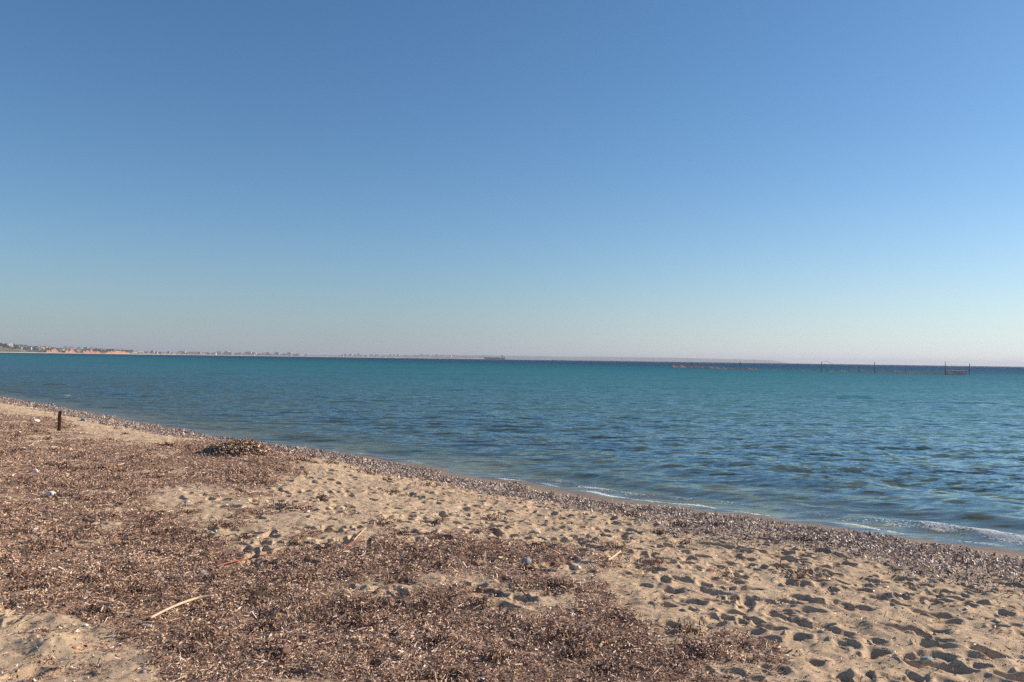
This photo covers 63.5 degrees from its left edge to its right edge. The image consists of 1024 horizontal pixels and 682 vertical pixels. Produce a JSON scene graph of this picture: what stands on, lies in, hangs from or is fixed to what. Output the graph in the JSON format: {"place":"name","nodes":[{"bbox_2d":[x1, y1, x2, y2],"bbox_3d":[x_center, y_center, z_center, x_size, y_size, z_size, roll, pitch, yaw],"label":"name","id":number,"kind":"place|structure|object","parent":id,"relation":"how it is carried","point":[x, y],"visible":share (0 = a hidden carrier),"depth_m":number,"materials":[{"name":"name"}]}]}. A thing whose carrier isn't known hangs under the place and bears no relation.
{"place":"outdoors","nodes":[
{"label":"outdoors","id":0,"kind":"place"},
{"bbox_2d":[46,348,57,352],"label":"cliff","id":1,"kind":"structure","parent":0,"point":[52,351],"depth_m":3191.99,"materials":[{"name":"stone"}]},
{"bbox_2d":[82,349,100,352],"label":"cliff","id":2,"kind":"structure","parent":0,"point":[89,351],"depth_m":3407.38,"materials":[{"name":"stone"}]},
{"bbox_2d":[106,350,129,353],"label":"cliff","id":3,"kind":"structure","parent":0,"point":[117,352],"depth_m":3626.12,"materials":[{"name":"stone"}]},
{"bbox_2d":[1,352,533,359],"bbox_3d":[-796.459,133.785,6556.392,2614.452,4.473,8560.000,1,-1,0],"label":"beach","id":4,"kind":"structure","parent":0,"point":[230,355],"depth_m":4645.49,"materials":[{"name":"beige sand"}]},
{"bbox_2d":[0,346,603,360],"bbox_3d":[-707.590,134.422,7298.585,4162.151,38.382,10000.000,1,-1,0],"label":"hills","id":5,"kind":"structure","parent":0,"point":[82,350],"depth_m":6398.29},
{"bbox_2d":[0,342,132,351],"bbox_3d":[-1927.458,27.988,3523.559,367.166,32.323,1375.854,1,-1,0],"label":"woods","id":6,"kind":"object","parent":5,"relation":"on","point":[4,345],"visible":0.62,"depth_m":3287.62,"materials":[{"name":"plant"}]},
{"bbox_2d":[0,380,1023,681],"bbox_3d":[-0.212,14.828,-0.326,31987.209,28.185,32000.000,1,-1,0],"label":"ground","id":7,"kind":"structure","parent":0,"point":[922,606],"depth_m":6.71,"materials":[{"name":"beige sand"}]},
{"bbox_2d":[45,491,55,496],"bbox_3d":[-5.202,1.730,9.322,0.098,0.080,0.067,1,-1,-7],"label":"stone","id":8,"kind":"object","parent":7,"relation":"on","point":[49,492],"visible":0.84,"depth_m":9.30,"materials":[{"name":"white stone"}]},
{"bbox_2d":[57,411,61,430],"bbox_3d":[-9.835,1.860,17.960,0.092,0.686,0.060,1,-1,-12],"label":"wooden post","id":9,"kind":"object","parent":7,"relation":"on","point":[59,420],"visible":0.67,"depth_m":17.94,"materials":[{"name":"wood"}]},
{"bbox_2d":[149,594,213,618],"bbox_3d":[-2.118,1.681,5.243,0.103,0.035,0.560,0,-1,20],"label":"dry reed","id":10,"kind":"object","parent":7,"relation":"on","point":[180,603],"visible":1,"depth_m":5.32,"materials":[{"name":"beige plant"}]},
{"bbox_2d":[196,438,288,457],"bbox_3d":[-4.551,1.834,13.899,1.665,0.430,1.076,0,-1,26],"label":"seaweed heap","id":11,"kind":"object","parent":7,"relation":"on","point":[240,446],"visible":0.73,"depth_m":13.71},
{"bbox_2d":[215,546,298,566],"bbox_3d":[-2.007,1.721,6.536,0.358,0.075,0.647,0,-1,15],"label":"red twig","id":12,"kind":"object","parent":7,"relation":"on","point":[268,554],"visible":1,"depth_m":6.64,"materials":[{"name":"red wood"}]},
{"bbox_2d":[252,591,273,598],"bbox_3d":[-1.692,1.730,5.618,0.024,0.033,0.165,0,-2,40],"label":"dark stick","id":13,"kind":"object","parent":7,"relation":"on","point":[263,594],"visible":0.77,"depth_m":5.62,"materials":[{"name":"brown wood"}]},
{"bbox_2d":[273,647,290,656],"bbox_3d":[-1.240,1.678,4.463,0.084,0.054,0.068,0,-1,16],"label":"stone","id":14,"kind":"object","parent":7,"relation":"on","point":[287,650],"visible":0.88,"depth_m":4.45,"materials":[{"name":"brown stone"}]},
{"bbox_2d":[0,416,989,681],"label":"seaweed tufts","id":15,"kind":"object","parent":7,"relation":"on","point":[456,674],"visible":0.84,"depth_m":5.88,"materials":[{"name":"brown plant"}]},
{"bbox_2d":[0,447,1021,681],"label":"seaweed fibres","id":16,"kind":"object","parent":7,"relation":"on","point":[7,504],"visible":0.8,"depth_m":5.96,"materials":[{"name":"brown plant"}]},
{"bbox_2d":[0,401,1023,681],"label":"dried seaweed","id":17,"kind":"object","parent":7,"relation":"on","point":[310,659],"visible":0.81,"depth_m":5.67,"materials":[{"name":"brown plant"}]},
{"bbox_2d":[0,397,1023,597],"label":"grey seaweed","id":18,"kind":"object","parent":7,"relation":"on","point":[904,550],"visible":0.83,"depth_m":10.27,"materials":[{"name":"grey plant"}]},
{"bbox_2d":[0,397,1023,637],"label":"pebbles and shells","id":19,"kind":"object","parent":7,"relation":"on","point":[830,550],"visible":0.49,"depth_m":9.63},
{"bbox_2d":[0,409,1023,681],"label":"shell fragments","id":20,"kind":"object","parent":7,"relation":"on","point":[446,557],"visible":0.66,"depth_m":6.40,"materials":[{"name":"white"}]},
{"bbox_2d":[513,580,531,601],"bbox_3d":[0.072,1.734,5.744,0.010,0.037,0.413,1,-1,-17],"label":"dark twig","id":21,"kind":"object","parent":7,"relation":"on","point":[522,590],"visible":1,"depth_m":5.77,"materials":[{"name":"brown wood"}]},
{"bbox_2d":[521,558,530,563],"bbox_3d":[0.114,1.752,6.580,0.082,0.053,0.052,-7,-6,-23],"label":"stone","id":22,"kind":"object","parent":7,"relation":"on","point":[526,560],"visible":0.83,"depth_m":6.56,"materials":[{"name":"grey stone"}]},
{"bbox_2d":[531,529,540,533],"bbox_3d":[0.233,1.857,8.042,0.096,0.050,0.061,11,1,27],"label":"stone","id":23,"kind":"object","parent":7,"relation":"on","point":[535,531],"visible":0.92,"depth_m":8.02,"materials":[{"name":"white stone"}]},
{"bbox_2d":[607,550,620,560],"bbox_3d":[0.859,1.793,6.911,0.022,0.046,0.480,0,-1,20],"label":"short stick","id":24,"kind":"object","parent":7,"relation":"on","point":[613,556],"visible":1,"depth_m":6.86,"materials":[{"name":"beige wood"}]},
{"bbox_2d":[743,642,755,648],"bbox_3d":[1.369,1.756,4.769,0.077,0.034,0.064,1,-4,31],"label":"bark piece","id":25,"kind":"object","parent":7,"relation":"on","point":[751,644],"visible":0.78,"depth_m":4.75,"materials":[{"name":"brown wood"}]},
{"bbox_2d":[919,656,932,662],"bbox_3d":[2.283,1.756,4.557,0.068,0.034,0.045,1,-1,-14],"label":"stone","id":26,"kind":"object","parent":7,"relation":"on","point":[924,659],"visible":1,"depth_m":4.54,"materials":[{"name":"white stone"}]},
{"bbox_2d":[0,352,1023,545],"bbox_3d":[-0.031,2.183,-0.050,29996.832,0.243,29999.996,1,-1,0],"label":"sea","id":27,"kind":"structure","parent":0,"point":[938,430],"depth_m":37.06,"materials":[{"name":"liquid"}]},
{"bbox_2d":[484,355,505,359],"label":"cargo ship","id":28,"kind":"object","parent":27,"relation":"on","point":[502,357],"visible":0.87,"depth_m":4285.62,"materials":[{"name":"paint"}]},
{"bbox_2d":[672,365,715,368],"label":"fishing net","id":29,"kind":"object","parent":27,"relation":"on","point":[681,366],"visible":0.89,"depth_m":284.61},
{"bbox_2d":[828,370,872,372],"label":"fishing net","id":30,"kind":"object","parent":27,"relation":"on","point":[852,372],"visible":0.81,"depth_m":214.58,"materials":[{"name":"fabric"}]},
{"bbox_2d":[876,370,944,374],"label":"fishing net","id":31,"kind":"object","parent":27,"relation":"on","point":[892,372],"visible":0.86,"depth_m":202.71,"materials":[{"name":"fabric"}]},
{"bbox_2d":[946,370,966,374],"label":"fishing net","id":32,"kind":"object","parent":27,"relation":"on","point":[951,372],"visible":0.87,"depth_m":194.35,"materials":[{"name":"grey fabric"}]},
{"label":"stake","id":33,"kind":"object","parent":27,"relation":"in","visible":0},
{"bbox_2d":[716,367,758,369],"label":"fishing net","id":34,"kind":"object","parent":33,"relation":"attached to","point":[736,368],"visible":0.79,"depth_m":261.63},
{"bbox_2d":[0,0,1023,366],"label":"sky","id":35,"kind":"structure","parent":0,"point":[789,181],"materials":[{"name":"blue"}]},
{"bbox_2d":[400,355,786,362],"bbox_3d":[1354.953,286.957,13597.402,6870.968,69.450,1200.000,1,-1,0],"label":"headland","id":36,"kind":"structure","parent":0,"point":[671,359],"depth_m":13144.86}
]}

